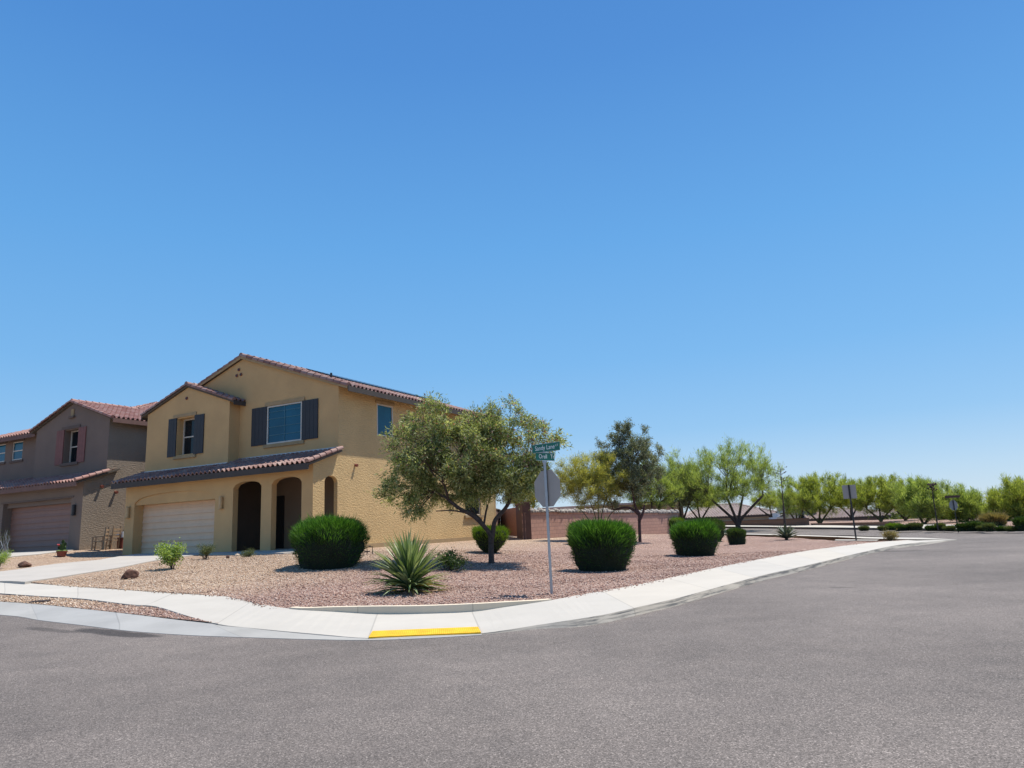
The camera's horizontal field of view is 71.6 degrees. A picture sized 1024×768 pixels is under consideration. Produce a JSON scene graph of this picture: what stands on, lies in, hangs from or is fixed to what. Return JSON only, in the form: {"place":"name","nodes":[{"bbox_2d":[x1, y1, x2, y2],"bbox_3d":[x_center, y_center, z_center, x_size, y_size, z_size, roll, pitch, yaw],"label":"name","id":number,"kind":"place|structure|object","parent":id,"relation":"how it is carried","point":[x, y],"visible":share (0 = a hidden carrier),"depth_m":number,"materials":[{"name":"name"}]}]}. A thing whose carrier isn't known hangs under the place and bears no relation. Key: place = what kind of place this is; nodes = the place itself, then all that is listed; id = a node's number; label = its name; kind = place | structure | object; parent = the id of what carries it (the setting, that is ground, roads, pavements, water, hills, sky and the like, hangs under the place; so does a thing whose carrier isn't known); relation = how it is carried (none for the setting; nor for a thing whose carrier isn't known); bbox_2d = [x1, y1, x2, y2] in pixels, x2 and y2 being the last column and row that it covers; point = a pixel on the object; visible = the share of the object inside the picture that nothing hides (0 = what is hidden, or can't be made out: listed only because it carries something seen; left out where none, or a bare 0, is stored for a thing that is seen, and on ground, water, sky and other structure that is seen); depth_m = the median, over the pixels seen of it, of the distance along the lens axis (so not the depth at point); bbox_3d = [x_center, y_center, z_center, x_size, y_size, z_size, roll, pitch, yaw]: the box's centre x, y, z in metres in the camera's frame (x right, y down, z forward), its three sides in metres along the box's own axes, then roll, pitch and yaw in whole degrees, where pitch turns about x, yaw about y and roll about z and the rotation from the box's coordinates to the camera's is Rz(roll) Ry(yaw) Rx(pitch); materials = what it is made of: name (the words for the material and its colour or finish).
{"place":"outdoors","nodes":[
{"label":"outdoors","id":0,"kind":"place"},
{"bbox_2d":[5,550,72,557],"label":"neighbour driveway","id":1,"kind":"structure","parent":0,"point":[16,554],"depth_m":32.75,"materials":[{"name":"concrete"}]},
{"bbox_2d":[0,553,198,583],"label":"driveway","id":2,"kind":"structure","parent":0,"point":[29,575],"depth_m":23.70,"materials":[{"name":"concrete"}]},
{"bbox_2d":[187,551,292,554],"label":"porch path","id":3,"kind":"structure","parent":0,"point":[257,552],"depth_m":28.58,"materials":[{"name":"concrete"}]},
{"bbox_2d":[0,534,914,608],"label":"yard gravel","id":4,"kind":"structure","parent":0,"point":[655,544],"depth_m":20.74,"materials":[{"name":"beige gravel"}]},
{"bbox_2d":[0,529,10,562],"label":"leafy shrub","id":5,"kind":"object","parent":4,"relation":"on","point":[5,547],"visible":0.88,"depth_m":28.69,"materials":[{"name":"grey plant"}]},
{"bbox_2d":[0,548,12,565],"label":"leafy shrub","id":6,"kind":"object","parent":4,"relation":"on","point":[3,557],"visible":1,"depth_m":25.14,"materials":[{"name":"green plant"}]},
{"bbox_2d":[18,561,31,566],"bbox_3d":[-17.590,6.489,25.646,0.453,0.198,0.660,3,-12,-24],"label":"rock","id":7,"kind":"object","parent":4,"relation":"on","point":[23,564],"visible":1,"depth_m":25.45,"materials":[{"name":"brown stone"}]},
{"bbox_2d":[56,540,67,556],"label":"potted cactus","id":8,"kind":"object","parent":4,"relation":"on","point":[62,551],"visible":1,"depth_m":32.62,"materials":[{"name":"ceramic"}]},
{"bbox_2d":[0,398,156,552],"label":"taupe house","id":9,"kind":"structure","parent":4,"relation":"on","point":[62,467],"depth_m":38.38,"materials":[{"name":"paint"}]},
{"bbox_2d":[0,444,5,461],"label":"window","id":10,"kind":"structure","parent":9,"relation":"in","point":[3,446],"depth_m":43.40,"materials":[{"name":"glass"}]},
{"bbox_2d":[12,441,22,459],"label":"window","id":11,"kind":"structure","parent":9,"relation":"in","point":[17,446],"depth_m":42.65,"materials":[{"name":"glass"}]},
{"bbox_2d":[8,503,70,551],"bbox_3d":[-25.043,7.735,37.975,6.250,2.460,0.095,-8,-13,27],"label":"garage door","id":12,"kind":"structure","parent":9,"relation":"in","point":[37,528],"depth_m":38.10,"materials":[{"name":"brown metal"}]},
{"bbox_2d":[69,430,78,461],"bbox_3d":[-24.075,3.463,39.392,1.300,1.800,0.070,-8,-13,27],"label":"window","id":13,"kind":"structure","parent":9,"relation":"in","point":[74,434],"depth_m":39.57,"materials":[{"name":"glass"}]},
{"bbox_2d":[91,527,109,549],"bbox_3d":[-20.576,7.724,35.505,0.648,1.124,0.590,0,-12,-15],"label":"wooden chair","id":14,"kind":"object","parent":4,"relation":"on","point":[105,536],"visible":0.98,"depth_m":35.39,"materials":[{"name":"brown wood"}]},
{"bbox_2d":[101,526,121,548],"bbox_3d":[-20.513,7.866,36.390,0.648,1.124,0.590,-5,-12,10],"label":"wooden chair","id":15,"kind":"object","parent":4,"relation":"on","point":[112,536],"visible":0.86,"depth_m":36.36,"materials":[{"name":"brown wood"}]},
{"bbox_2d":[116,531,123,547],"bbox_3d":[-20.175,8.089,36.853,0.510,0.850,0.410,-8,-13,27],"label":"utility box","id":16,"kind":"object","parent":4,"relation":"on","point":[121,541],"visible":0.46,"depth_m":36.65,"materials":[{"name":"metal"}]},
{"bbox_2d":[121,569,138,578],"bbox_3d":[-10.753,5.329,19.977,0.346,0.240,0.468,-10,-13,32],"label":"rock","id":17,"kind":"object","parent":4,"relation":"on","point":[129,573],"visible":1,"depth_m":19.88,"materials":[{"name":"brown stone"}]},
{"bbox_2d":[153,537,186,568],"bbox_3d":[-10.809,5.375,22.491,1.151,1.020,1.126,-3,-11,0],"label":"leafy shrub","id":18,"kind":"object","parent":4,"relation":"on","point":[168,555],"visible":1,"depth_m":22.36,"materials":[{"name":"green plant"}]},
{"bbox_2d":[195,543,215,558],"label":"leafy shrub","id":19,"kind":"object","parent":4,"relation":"on","point":[206,551],"visible":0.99,"depth_m":26.06,"materials":[{"name":"green plant"}]},
{"bbox_2d":[237,548,256,556],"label":"leafy shrub","id":20,"kind":"object","parent":4,"relation":"on","point":[248,553],"visible":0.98,"depth_m":26.45,"materials":[{"name":"green plant"}]},
{"bbox_2d":[111,353,501,554],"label":"tan house","id":21,"kind":"structure","parent":4,"relation":"on","point":[244,452],"depth_m":32.79,"materials":[{"name":"stucco"},{"name":"clay tile"},{"name":"glass"}]},
{"bbox_2d":[141,500,214,553],"bbox_3d":[-15.325,6.652,32.933,5.560,2.360,0.095,-8,-13,27],"label":"garage door","id":22,"kind":"structure","parent":21,"relation":"in","point":[193,522],"depth_m":33.00,"materials":[{"name":"beige metal"}]},
{"bbox_2d":[182,418,193,454],"bbox_3d":[-15.640,2.574,34.743,1.240,1.790,0.070,-8,-13,27],"label":"window","id":23,"kind":"structure","parent":21,"relation":"in","point":[188,430],"depth_m":34.88,"materials":[{"name":"black glass"}]},
{"bbox_2d":[276,496,284,547],"bbox_3d":[-10.998,6.421,33.028,1.050,2.380,0.065,-8,-13,27],"label":"front door","id":24,"kind":"structure","parent":21,"relation":"in","point":[280,500],"depth_m":32.87,"materials":[{"name":"brown wood"}]},
{"bbox_2d":[266,401,301,444],"bbox_3d":[-10.338,1.781,32.292,2.140,1.760,0.070,-8,-13,27],"label":"window","id":25,"kind":"structure","parent":21,"relation":"in","point":[284,421],"depth_m":32.31,"materials":[{"name":"blue glass"}]},
{"bbox_2d":[377,404,392,435],"bbox_3d":[-6.047,1.744,33.701,0.070,1.500,1.210,-8,-13,27],"label":"window","id":26,"kind":"structure","parent":21,"relation":"in","point":[384,412],"depth_m":33.72,"materials":[{"name":"blue glass"}]},
{"bbox_2d":[465,499,479,514],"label":"window","id":27,"kind":"structure","parent":21,"relation":"in","point":[477,512],"depth_m":40.16,"materials":[{"name":"grey glass"}]},
{"bbox_2d":[289,509,371,569],"bbox_3d":[-5.482,4.673,21.530,2.607,1.938,2.779,-3,-11,0],"label":"clipped bush","id":28,"kind":"object","parent":4,"relation":"on","point":[329,542],"visible":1,"depth_m":20.70,"materials":[{"name":"green plant"}]},
{"bbox_2d":[364,530,451,594],"bbox_3d":[-2.330,3.862,15.784,2.057,1.437,2.086,-3,-11,0],"label":"yucca","id":29,"kind":"object","parent":4,"relation":"on","point":[408,571],"visible":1,"depth_m":15.50,"materials":[{"name":"green plant"}]},
{"bbox_2d":[289,599,551,613],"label":"kerb","id":30,"kind":"structure","parent":4,"relation":"on","point":[419,609],"depth_m":12.74,"materials":[{"name":"concrete"}]},
{"bbox_2d":[432,547,471,570],"bbox_3d":[-1.705,5.013,20.323,1.169,0.736,1.315,-3,-11,0],"label":"leafy shrub","id":31,"kind":"object","parent":4,"relation":"on","point":[451,561],"visible":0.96,"depth_m":20.18,"materials":[{"name":"green plant"}]},
{"bbox_2d":[363,391,574,563],"bbox_3d":[-1.367,2.914,22.817,6.740,5.653,4.009,-3,-11,0],"label":"tree","id":32,"kind":"object","parent":4,"relation":"on","point":[482,439],"visible":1,"depth_m":22.37,"materials":[{"name":"green plant"}]},
{"bbox_2d":[470,522,509,552],"bbox_3d":[-0.757,5.622,26.139,1.629,1.208,1.712,-3,-11,0],"label":"clipped bush","id":33,"kind":"object","parent":4,"relation":"on","point":[479,534],"visible":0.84,"depth_m":25.71,"materials":[{"name":"green plant"}]},
{"bbox_2d":[496,508,500,525],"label":"return wall","id":34,"kind":"structure","parent":4,"relation":"on","point":[498,521],"depth_m":46.48,"materials":[{"name":"brown brick"}]},
{"bbox_2d":[497,471,542,508],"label":"palo verde","id":35,"kind":"object","parent":4,"relation":"on","point":[531,503],"visible":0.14,"depth_m":47.00,"materials":[{"name":"green plant"}]},
{"bbox_2d":[516,501,531,539],"bbox_3d":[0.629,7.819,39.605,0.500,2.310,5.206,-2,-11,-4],"label":"gate post","id":36,"kind":"object","parent":4,"relation":"on","point":[521,532],"visible":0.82,"depth_m":37.25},
{"bbox_2d":[500,507,516,535],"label":"wooden gate","id":37,"kind":"structure","parent":36,"relation":"attached to","point":[507,517],"depth_m":44.61,"materials":[{"name":"brown wood"}]},
{"bbox_2d":[532,441,560,593],"bbox_3d":[0.780,2.793,14.634,0.678,3.145,0.415,-6,-12,15],"label":"street sign","id":38,"kind":"object","parent":4,"relation":"on","point":[547,488],"visible":1,"depth_m":14.75,"materials":[{"name":"metal"}]},
{"bbox_2d":[566,517,594,528],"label":"clipped bush","id":39,"kind":"object","parent":4,"relation":"on","point":[578,520],"visible":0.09,"depth_m":32.39,"materials":[{"name":"green plant"}]},
{"bbox_2d":[550,448,633,519],"bbox_3d":[4.130,5.542,35.707,4.596,4.805,3.432,-3,-11,0],"label":"palo verde","id":40,"kind":"object","parent":4,"relation":"on","point":[595,478],"visible":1,"depth_m":35.52,"materials":[{"name":"green plant"}]},
{"bbox_2d":[542,503,650,510],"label":"back house","id":41,"kind":"structure","parent":4,"relation":"on","point":[647,506],"depth_m":55.75,"materials":[{"name":"paint"}]},
{"bbox_2d":[521,507,678,539],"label":"yard wall","id":42,"kind":"structure","parent":4,"relation":"on","point":[655,521],"depth_m":42.08,"materials":[{"name":"brick"}]},
{"bbox_2d":[563,514,637,571],"bbox_3d":[2.601,4.578,20.631,2.293,1.674,2.239,-3,-11,0],"label":"clipped bush","id":43,"kind":"object","parent":4,"relation":"on","point":[597,545],"visible":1,"depth_m":19.99,"materials":[{"name":"green plant"}]},
{"bbox_2d":[587,417,668,541],"bbox_3d":[5.953,4.943,36.501,4.141,6.443,3.338,-8,-12,25],"label":"olive tree","id":44,"kind":"object","parent":4,"relation":"on","point":[641,446],"visible":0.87,"depth_m":36.14,"materials":[{"name":"green plant"}]},
{"bbox_2d":[619,462,687,509],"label":"palo verde","id":45,"kind":"object","parent":4,"relation":"on","point":[656,501],"visible":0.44,"depth_m":54.83,"materials":[{"name":"green plant"}]},
{"bbox_2d":[640,501,683,517],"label":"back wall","id":46,"kind":"structure","parent":4,"relation":"on","point":[667,508],"depth_m":63.30,"materials":[{"name":"beige brick"}]},
{"bbox_2d":[669,517,684,527],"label":"clipped bush","id":47,"kind":"object","parent":4,"relation":"on","point":[673,520],"visible":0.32,"depth_m":50.25,"materials":[{"name":"green plant"}]},
{"bbox_2d":[668,516,721,555],"bbox_3d":[6.819,5.671,26.652,2.136,1.549,2.322,-3,-11,0],"label":"clipped bush","id":48,"kind":"object","parent":4,"relation":"on","point":[697,537],"visible":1,"depth_m":26.08,"materials":[{"name":"green plant"}]},
{"bbox_2d":[690,516,725,540],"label":"clipped bush","id":49,"kind":"object","parent":4,"relation":"on","point":[722,526],"visible":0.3,"depth_m":38.41,"materials":[{"name":"green plant"}]},
{"bbox_2d":[725,528,746,544],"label":"clipped bush","id":50,"kind":"object","parent":4,"relation":"on","point":[735,536],"visible":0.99,"depth_m":34.32,"materials":[{"name":"green plant"}]},
{"bbox_2d":[771,466,799,539],"bbox_3d":[14.372,6.328,37.842,1.314,3.865,1.426,1,-12,-18],"label":"agave","id":51,"kind":"object","parent":4,"relation":"on","point":[785,533],"visible":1,"depth_m":37.60,"materials":[{"name":"green plant"}]},
{"bbox_2d":[881,528,898,540],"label":"leafy shrub","id":52,"kind":"object","parent":4,"relation":"on","point":[889,536],"visible":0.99,"depth_m":31.45,"materials":[{"name":"beige plant"}]},
{"bbox_2d":[0,539,953,638],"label":"sidewalk","id":53,"kind":"structure","parent":0,"point":[593,608],"depth_m":12.91,"materials":[{"name":"concrete"}]},
{"bbox_2d":[0,594,215,622],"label":"verge gravel","id":54,"kind":"structure","parent":53,"relation":"on","point":[105,608],"depth_m":13.99,"materials":[{"name":"brown gravel"}]},
{"bbox_2d":[28,600,50,604],"bbox_3d":[-10.073,4.654,15.148,0.400,0.072,0.400,-3,-11,0],"label":"valve cover","id":55,"kind":"object","parent":54,"relation":"on","point":[36,601],"visible":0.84,"depth_m":15.04,"materials":[{"name":"metal"}]},
{"bbox_2d":[369,627,480,638],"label":"tactile paving","id":56,"kind":"structure","parent":53,"relation":"on","point":[423,632],"depth_m":10.39,"materials":[{"name":"yellow plastic"}]},
{"bbox_2d":[0,528,1023,767],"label":"road","id":57,"kind":"structure","parent":0,"point":[909,657],"depth_m":6.77,"materials":[{"name":"grey asphalt"}]},
{"bbox_2d":[0,602,481,639],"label":"gutter","id":58,"kind":"object","parent":57,"relation":"on","point":[107,620],"visible":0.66,"depth_m":12.07,"materials":[{"name":"concrete"}]},
{"bbox_2d":[654,460,704,518],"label":"broadleaf tree","id":59,"kind":"object","parent":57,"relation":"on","point":[685,500],"visible":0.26,"depth_m":58.63,"materials":[{"name":"green plant"}]},
{"bbox_2d":[676,483,722,518],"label":"palo verde","id":60,"kind":"object","parent":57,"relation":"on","point":[705,505],"visible":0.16,"depth_m":64.60,"materials":[{"name":"green plant"}]},
{"bbox_2d":[857,524,869,530],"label":"shrub","id":61,"kind":"object","parent":57,"relation":"on","point":[863,528],"visible":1,"depth_m":45.14,"materials":[{"name":"green plant"}]},
{"bbox_2d":[877,525,888,530],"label":"shrub","id":62,"kind":"object","parent":57,"relation":"on","point":[881,527],"visible":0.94,"depth_m":43.68,"materials":[{"name":"green plant"}]},
{"bbox_2d":[885,521,902,529],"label":"shrub","id":63,"kind":"object","parent":57,"relation":"on","point":[891,526],"visible":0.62,"depth_m":44.27,"materials":[{"name":"green plant"}]},
{"bbox_2d":[894,523,909,530],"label":"shrub","id":64,"kind":"object","parent":57,"relation":"on","point":[903,527],"visible":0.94,"depth_m":42.23,"materials":[{"name":"green plant"}]},
{"bbox_2d":[906,520,923,530],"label":"shrub","id":65,"kind":"object","parent":57,"relation":"on","point":[915,526],"visible":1,"depth_m":41.82,"materials":[{"name":"green plant"}]},
{"bbox_2d":[924,524,936,530],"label":"shrub","id":66,"kind":"object","parent":57,"relation":"on","point":[932,527],"visible":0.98,"depth_m":40.31,"materials":[{"name":"green plant"}]},
{"bbox_2d":[927,482,938,529],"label":"bloom stalk plant","id":67,"kind":"object","parent":57,"relation":"on","point":[931,485],"visible":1,"depth_m":40.24,"materials":[{"name":"brown plant"}]},
{"bbox_2d":[934,521,945,530],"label":"shrub","id":68,"kind":"object","parent":57,"relation":"on","point":[940,525],"visible":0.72,"depth_m":40.16,"materials":[{"name":"green plant"}]},
{"bbox_2d":[941,524,955,530],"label":"shrub","id":69,"kind":"object","parent":57,"relation":"on","point":[949,528],"visible":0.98,"depth_m":39.24,"materials":[{"name":"green plant"}]},
{"bbox_2d":[945,495,959,522],"bbox_3d":[24.063,7.049,38.567,0.840,1.979,0.064,-3,-11,0],"label":"street sign","id":70,"kind":"object","parent":57,"relation":"on","point":[953,504],"visible":1,"depth_m":38.70,"materials":[{"name":"metal"}]},
{"bbox_2d":[954,522,966,531],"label":"shrub","id":71,"kind":"object","parent":57,"relation":"on","point":[960,527],"visible":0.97,"depth_m":37.95,"materials":[{"name":"green plant"}]},
{"bbox_2d":[963,520,985,531],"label":"shrub","id":72,"kind":"object","parent":57,"relation":"on","point":[970,525],"visible":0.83,"depth_m":37.52,"materials":[{"name":"green plant"}]},
{"bbox_2d":[975,524,983,531],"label":"shrub","id":73,"kind":"object","parent":57,"relation":"on","point":[979,528],"visible":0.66,"depth_m":36.90,"materials":[{"name":"green plant"}]},
{"bbox_2d":[980,521,996,531],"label":"shrub","id":74,"kind":"object","parent":57,"relation":"on","point":[988,527],"visible":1,"depth_m":36.35,"materials":[{"name":"green plant"}]},
{"bbox_2d":[994,525,1005,531],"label":"shrub","id":75,"kind":"object","parent":57,"relation":"on","point":[999,528],"visible":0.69,"depth_m":36.05,"materials":[{"name":"green plant"}]},
{"bbox_2d":[1003,524,1015,531],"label":"shrub","id":76,"kind":"object","parent":57,"relation":"on","point":[1008,528],"visible":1,"depth_m":35.39,"materials":[{"name":"green plant"}]},
{"bbox_2d":[1011,515,1023,530],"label":"shrub","id":77,"kind":"object","parent":57,"relation":"on","point":[1018,523],"visible":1,"depth_m":35.10,"materials":[{"name":"green plant"}]},
{"bbox_2d":[0,0,1023,512],"label":"sky","id":78,"kind":"structure","parent":0,"point":[796,227],"materials":[{"name":"blue"}]},
{"bbox_2d":[500,517,1013,531],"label":"gravel","id":79,"kind":"structure","parent":0,"point":[946,522],"depth_m":59.06,"materials":[{"name":"brown gravel"}]},
{"bbox_2d":[663,432,785,528],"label":"mesquite tree","id":80,"kind":"object","parent":79,"relation":"on","point":[708,493],"visible":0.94,"depth_m":56.82,"materials":[{"name":"green plant"}]},
{"bbox_2d":[684,503,776,520],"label":"hip roof house","id":81,"kind":"structure","parent":79,"relation":"on","point":[756,513],"depth_m":83.44,"materials":[{"name":"tile"}]},
{"bbox_2d":[724,518,808,525],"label":"wall","id":82,"kind":"structure","parent":79,"relation":"on","point":[790,521],"depth_m":61.59,"materials":[{"name":"brown brick"}]},
{"bbox_2d":[750,489,797,516],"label":"palo verde","id":83,"kind":"object","parent":79,"relation":"on","point":[767,502],"visible":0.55,"depth_m":74.48,"materials":[{"name":"green plant"}]},
{"bbox_2d":[769,506,797,518],"bbox_3d":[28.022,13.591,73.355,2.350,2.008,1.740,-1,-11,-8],"label":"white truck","id":84,"kind":"object","parent":79,"relation":"on","point":[779,515],"visible":0.2,"depth_m":72.68,"materials":[{"name":"white metal"}]},
{"bbox_2d":[774,476,806,517],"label":"palo verde","id":85,"kind":"object","parent":79,"relation":"on","point":[793,509],"visible":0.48,"depth_m":70.52,"materials":[{"name":"green plant"}]},
{"bbox_2d":[798,504,816,517],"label":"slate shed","id":86,"kind":"structure","parent":79,"relation":"on","point":[805,512],"depth_m":80.38,"materials":[{"name":"grey"}]},
{"bbox_2d":[784,471,861,522],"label":"palo verde","id":87,"kind":"object","parent":79,"relation":"on","point":[812,492],"visible":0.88,"depth_m":60.61,"materials":[{"name":"green plant"}]},
{"bbox_2d":[803,507,891,540],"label":"garage house","id":88,"kind":"structure","parent":79,"relation":"on","point":[841,515],"depth_m":78.74,"materials":[{"name":"tile"}]},
{"bbox_2d":[826,482,876,519],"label":"palo verde","id":89,"kind":"object","parent":79,"relation":"on","point":[848,514],"visible":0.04,"depth_m":70.47,"materials":[{"name":"green plant"}]},
{"bbox_2d":[811,522,894,535],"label":"wall","id":90,"kind":"structure","parent":79,"relation":"on","point":[868,523],"depth_m":52.76,"materials":[{"name":"brown brick"}]},
{"bbox_2d":[835,472,905,521],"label":"palo verde","id":91,"kind":"object","parent":79,"relation":"on","point":[865,498],"visible":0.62,"depth_m":58.68,"materials":[{"name":"green plant"}]},
{"bbox_2d":[888,483,910,520],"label":"palo verde","id":92,"kind":"object","parent":79,"relation":"on","point":[904,517],"visible":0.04,"depth_m":60.64,"materials":[{"name":"green plant"}]},
{"bbox_2d":[885,473,961,523],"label":"palo verde","id":93,"kind":"object","parent":79,"relation":"on","point":[913,500],"visible":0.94,"depth_m":50.13,"materials":[{"name":"green plant"}]},
{"bbox_2d":[884,508,1001,519],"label":"distant scrub","id":94,"kind":"object","parent":79,"relation":"on","point":[894,517],"visible":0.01,"depth_m":78.89,"materials":[{"name":"green plant"}]},
{"bbox_2d":[934,481,955,519],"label":"palo verde","id":95,"kind":"object","parent":79,"relation":"on","point":[943,518],"visible":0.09,"depth_m":58.40,"materials":[{"name":"green plant"}]},
{"bbox_2d":[942,482,989,521],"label":"palo verde","id":96,"kind":"object","parent":79,"relation":"on","point":[969,502],"visible":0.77,"depth_m":50.48,"materials":[{"name":"green plant"}]},
{"bbox_2d":[975,509,1011,525],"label":"dry brush","id":97,"kind":"object","parent":79,"relation":"on","point":[998,518],"visible":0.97,"depth_m":41.53,"materials":[{"name":"brown plant"}]},
{"bbox_2d":[981,473,1023,520],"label":"palo verde","id":98,"kind":"object","parent":79,"relation":"on","point":[1009,499],"visible":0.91,"depth_m":48.35,"materials":[{"name":"green plant"}]},
{"bbox_2d":[724,533,955,540],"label":"cross street sidewalk","id":99,"kind":"structure","parent":0,"point":[821,537],"depth_m":38.22,"materials":[{"name":"concrete"}]},
{"bbox_2d":[842,485,856,540],"bbox_3d":[15.787,6.009,32.929,0.580,2.662,0.071,-7,-12,20],"label":"square sign","id":100,"kind":"object","parent":99,"relation":"on","point":[849,492],"visible":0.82,"depth_m":33.10,"materials":[{"name":"metal"}]},
{"bbox_2d":[726,524,957,531],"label":"sidewalk","id":101,"kind":"structure","parent":0,"point":[816,526],"depth_m":55.69,"materials":[{"name":"concrete"}]}
]}

